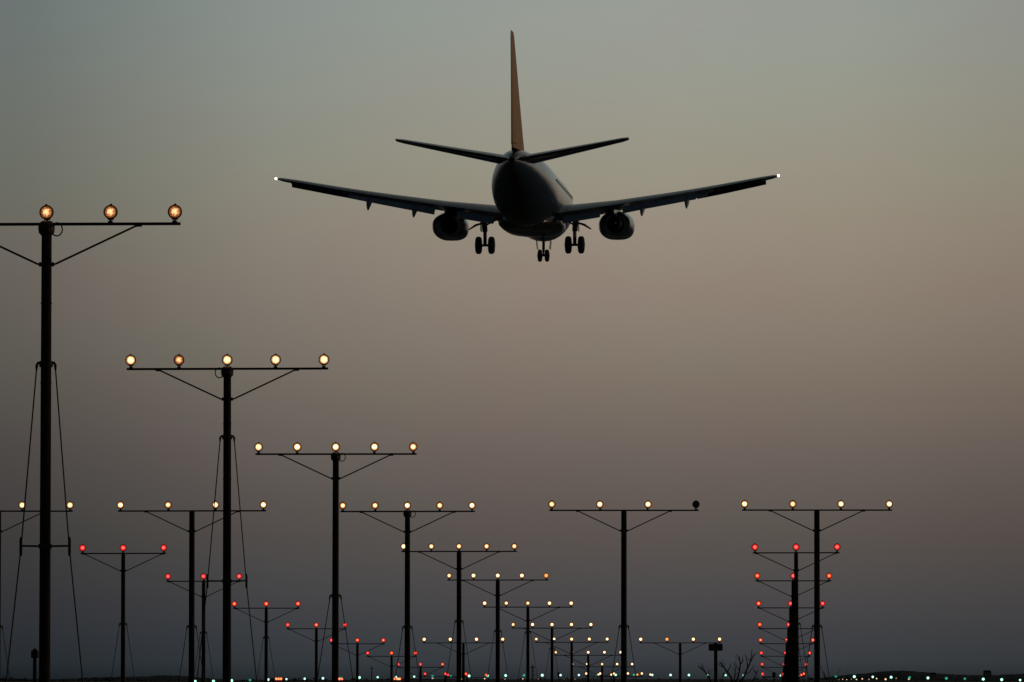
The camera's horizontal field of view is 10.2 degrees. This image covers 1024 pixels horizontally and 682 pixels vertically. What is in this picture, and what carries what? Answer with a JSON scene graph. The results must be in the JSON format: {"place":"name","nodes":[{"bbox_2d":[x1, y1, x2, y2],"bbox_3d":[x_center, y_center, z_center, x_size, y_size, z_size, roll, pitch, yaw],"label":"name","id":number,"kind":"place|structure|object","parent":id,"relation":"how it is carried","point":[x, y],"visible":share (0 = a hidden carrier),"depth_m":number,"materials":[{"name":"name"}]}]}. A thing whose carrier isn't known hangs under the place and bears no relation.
{"place":"outdoors","nodes":[
{"label":"outdoors","id":0,"kind":"place"},
{"bbox_2d":[0,670,1023,680],"bbox_3d":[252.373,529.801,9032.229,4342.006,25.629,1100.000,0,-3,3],"label":"hills","id":1,"kind":"structure","parent":0,"point":[903,675],"depth_m":8800.94,"materials":[{"name":"black"}]},
{"bbox_2d":[0,679,1023,681],"bbox_3d":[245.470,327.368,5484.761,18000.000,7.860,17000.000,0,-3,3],"label":"ground","id":2,"kind":"structure","parent":0,"point":[628,680],"depth_m":461.91,"materials":[{"name":"black plant"}]},
{"bbox_2d":[31,648,38,681],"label":"equipment post","id":3,"kind":"object","parent":2,"relation":"on","point":[34,653],"visible":1,"depth_m":140.39,"materials":[{"name":"metal"}]},
{"bbox_2d":[0,501,73,679],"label":"approach light mast","id":4,"kind":"object","parent":2,"relation":"on","point":[70,504],"visible":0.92,"depth_m":183.69,"materials":[{"name":"metal"}]},
{"bbox_2d":[0,203,181,681],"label":"approach light mast","id":5,"kind":"object","parent":2,"relation":"on","point":[46,230],"visible":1,"depth_m":91.90,"materials":[{"name":"metal"}]},
{"bbox_2d":[79,544,166,681],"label":"approach light mast","id":6,"kind":"object","parent":2,"relation":"on","point":[123,547],"visible":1,"depth_m":213.97,"materials":[{"name":"metal"}]},
{"bbox_2d":[117,500,266,681],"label":"approach light mast","id":7,"kind":"object","parent":2,"relation":"on","point":[191,626],"visible":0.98,"depth_m":183.34,"materials":[{"name":"metal"}]},
{"bbox_2d":[165,573,241,681],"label":"approach light mast","id":8,"kind":"object","parent":2,"relation":"on","point":[203,576],"visible":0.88,"depth_m":244.35,"materials":[{"name":"metal"}]},
{"bbox_2d":[125,353,328,681],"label":"approach light mast","id":9,"kind":"object","parent":2,"relation":"on","point":[227,369],"visible":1,"depth_m":122.31,"materials":[{"name":"metal"}]},
{"bbox_2d":[232,601,300,681],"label":"approach light mast","id":10,"kind":"object","parent":2,"relation":"on","point":[266,604],"visible":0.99,"depth_m":274.74,"materials":[{"name":"metal"}]},
{"bbox_2d":[285,622,346,681],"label":"approach light mast","id":11,"kind":"object","parent":2,"relation":"on","point":[316,625],"visible":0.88,"depth_m":305.11,"materials":[{"name":"metal"}]},
{"bbox_2d":[254,442,417,681],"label":"approach light mast","id":12,"kind":"object","parent":2,"relation":"on","point":[335,595],"visible":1,"depth_m":152.67,"materials":[{"name":"metal"}]},
{"bbox_2d":[329,638,385,681],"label":"approach light mast","id":13,"kind":"object","parent":2,"relation":"on","point":[357,640],"visible":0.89,"depth_m":335.47,"materials":[{"name":"metal"}]},
{"bbox_2d":[366,651,416,681],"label":"approach light mast","id":14,"kind":"object","parent":2,"relation":"on","point":[391,666],"visible":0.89,"depth_m":365.86,"materials":[{"name":"metal"}]},
{"bbox_2d":[339,501,475,681],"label":"approach light mast","id":15,"kind":"object","parent":2,"relation":"on","point":[407,514],"visible":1,"depth_m":183.04,"materials":[{"name":"metal"}]},
{"bbox_2d":[397,662,443,681],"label":"approach light mast","id":16,"kind":"object","parent":2,"relation":"on","point":[420,669],"visible":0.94,"depth_m":396.23,"materials":[{"name":"metal"}]},
{"bbox_2d":[423,672,467,681],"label":"approach light mast","id":17,"kind":"object","parent":2,"relation":"on","point":[445,674],"visible":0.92,"depth_m":426.61,"materials":[{"name":"metal"}]},
{"bbox_2d":[401,543,516,681],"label":"approach light mast","id":18,"kind":"object","parent":2,"relation":"on","point":[459,621],"visible":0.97,"depth_m":213.41,"materials":[{"name":"metal"}]},
{"bbox_2d":[422,637,504,681],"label":"approach light mast","id":19,"kind":"object","parent":2,"relation":"on","point":[476,639],"visible":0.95,"depth_m":335.19,"materials":[{"name":"metal"}]},
{"bbox_2d":[446,673,487,680],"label":"approach light mast","id":20,"kind":"object","parent":2,"relation":"on","point":[486,674],"visible":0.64,"depth_m":456.98,"materials":[{"name":"metal"}]},
{"bbox_2d":[446,572,548,681],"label":"approach light mast","id":21,"kind":"object","parent":2,"relation":"on","point":[498,580],"visible":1,"depth_m":243.80,"materials":[{"name":"metal"}]},
{"bbox_2d":[0,677,1023,680],"bbox_3d":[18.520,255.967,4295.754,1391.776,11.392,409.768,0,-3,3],"label":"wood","id":22,"kind":"object","parent":2,"relation":"on","point":[271,679],"visible":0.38,"depth_m":4220.41,"materials":[{"name":"black plant"}]},
{"bbox_2d":[482,600,573,681],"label":"approach light mast","id":23,"kind":"object","parent":2,"relation":"on","point":[527,603],"visible":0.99,"depth_m":274.20,"materials":[{"name":"metal"}]},
{"bbox_2d":[511,622,592,681],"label":"approach light mast","id":24,"kind":"object","parent":2,"relation":"on","point":[532,624],"visible":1,"depth_m":304.56,"materials":[{"name":"metal"}]},
{"bbox_2d":[534,637,608,681],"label":"approach light mast","id":25,"kind":"object","parent":2,"relation":"on","point":[571,653],"visible":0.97,"depth_m":334.94,"materials":[{"name":"metal"}]},
{"bbox_2d":[554,650,620,681],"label":"approach light mast","id":26,"kind":"object","parent":2,"relation":"on","point":[587,652],"visible":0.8,"depth_m":365.31,"materials":[{"name":"metal"}]},
{"bbox_2d":[573,662,633,681],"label":"approach light mast","id":27,"kind":"object","parent":2,"relation":"on","point":[617,664],"visible":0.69,"depth_m":395.66,"materials":[{"name":"metal"}]},
{"bbox_2d":[585,672,642,681],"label":"approach light mast","id":28,"kind":"object","parent":2,"relation":"on","point":[628,673],"visible":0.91,"depth_m":426.02,"materials":[{"name":"glass"}]},
{"bbox_2d":[548,500,699,681],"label":"approach light mast","id":29,"kind":"object","parent":2,"relation":"on","point":[623,530],"visible":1,"depth_m":182.74,"materials":[{"name":"metal"}]},
{"bbox_2d":[597,673,651,676],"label":"approach light mast","id":30,"kind":"object","parent":2,"relation":"on","point":[637,674],"visible":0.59,"depth_m":456.42,"materials":[{"name":"glass"}]},
{"bbox_2d":[639,637,721,681],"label":"approach light mast","id":31,"kind":"object","parent":2,"relation":"on","point":[719,639],"visible":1,"depth_m":334.64,"materials":[{"name":"metal"}]},
{"bbox_2d":[709,642,722,681],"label":"equipment post","id":32,"kind":"object","parent":2,"relation":"on","point":[715,647],"visible":1,"depth_m":169.59,"materials":[{"name":"metal"}]},
{"bbox_2d":[698,651,757,681],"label":"bare shrub","id":33,"kind":"object","parent":2,"relation":"on","point":[740,662],"visible":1,"depth_m":104.75,"materials":[{"name":"black plant"}]},
{"bbox_2d":[762,673,802,677],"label":"approach light mast","id":34,"kind":"object","parent":2,"relation":"on","point":[779,677],"visible":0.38,"depth_m":455.91,"materials":[{"name":"metal"}]},
{"bbox_2d":[761,672,804,681],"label":"approach light mast","id":35,"kind":"object","parent":2,"relation":"on","point":[762,674],"visible":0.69,"depth_m":425.52,"materials":[{"name":"metal"}]},
{"bbox_2d":[760,662,807,681],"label":"approach light mast","id":36,"kind":"object","parent":2,"relation":"on","point":[761,663],"visible":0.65,"depth_m":395.15,"materials":[{"name":"metal"}]},
{"bbox_2d":[759,651,810,678],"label":"approach light mast","id":37,"kind":"object","parent":2,"relation":"on","point":[761,653],"visible":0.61,"depth_m":364.78,"materials":[{"name":"metal"}]},
{"bbox_2d":[757,622,813,681],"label":"approach light mast","id":38,"kind":"object","parent":2,"relation":"on","point":[759,624],"visible":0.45,"depth_m":304.02,"materials":[{"name":"metal"}]},
{"bbox_2d":[758,637,813,681],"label":"approach light mast","id":39,"kind":"object","parent":2,"relation":"on","point":[760,639],"visible":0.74,"depth_m":334.39,"materials":[{"name":"metal"}]},
{"bbox_2d":[756,600,824,681],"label":"approach light mast","id":40,"kind":"object","parent":2,"relation":"on","point":[758,603],"visible":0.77,"depth_m":273.64,"materials":[{"name":"metal"}]},
{"bbox_2d":[754,572,831,681],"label":"approach light mast","id":41,"kind":"object","parent":2,"relation":"on","point":[828,575],"visible":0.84,"depth_m":243.27,"materials":[{"name":"metal"}]},
{"bbox_2d":[751,543,840,681],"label":"approach light mast","id":42,"kind":"object","parent":2,"relation":"on","point":[796,547],"visible":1,"depth_m":212.86,"materials":[{"name":"metal"}]},
{"bbox_2d":[741,500,892,681],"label":"approach light mast","id":43,"kind":"object","parent":2,"relation":"on","point":[816,530],"visible":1,"depth_m":182.47,"materials":[{"name":"metal"}]},
{"bbox_2d":[0,0,1023,679],"label":"sky","id":44,"kind":"structure","parent":0,"point":[847,326],"materials":[{"name":"grey"}]},
{"bbox_2d":[275,30,779,261],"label":"airliner","id":45,"kind":"object","parent":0,"point":[532,197],"visible":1,"depth_m":332.65,"materials":[{"name":"black metal"}]},
{"bbox_2d":[930,672,935,680],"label":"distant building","id":46,"kind":"structure","parent":0,"point":[932,676],"depth_m":3881.79,"materials":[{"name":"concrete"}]},
{"bbox_2d":[983,670,990,680],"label":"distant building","id":47,"kind":"structure","parent":0,"point":[987,675],"depth_m":3879.52,"materials":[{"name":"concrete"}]}
]}

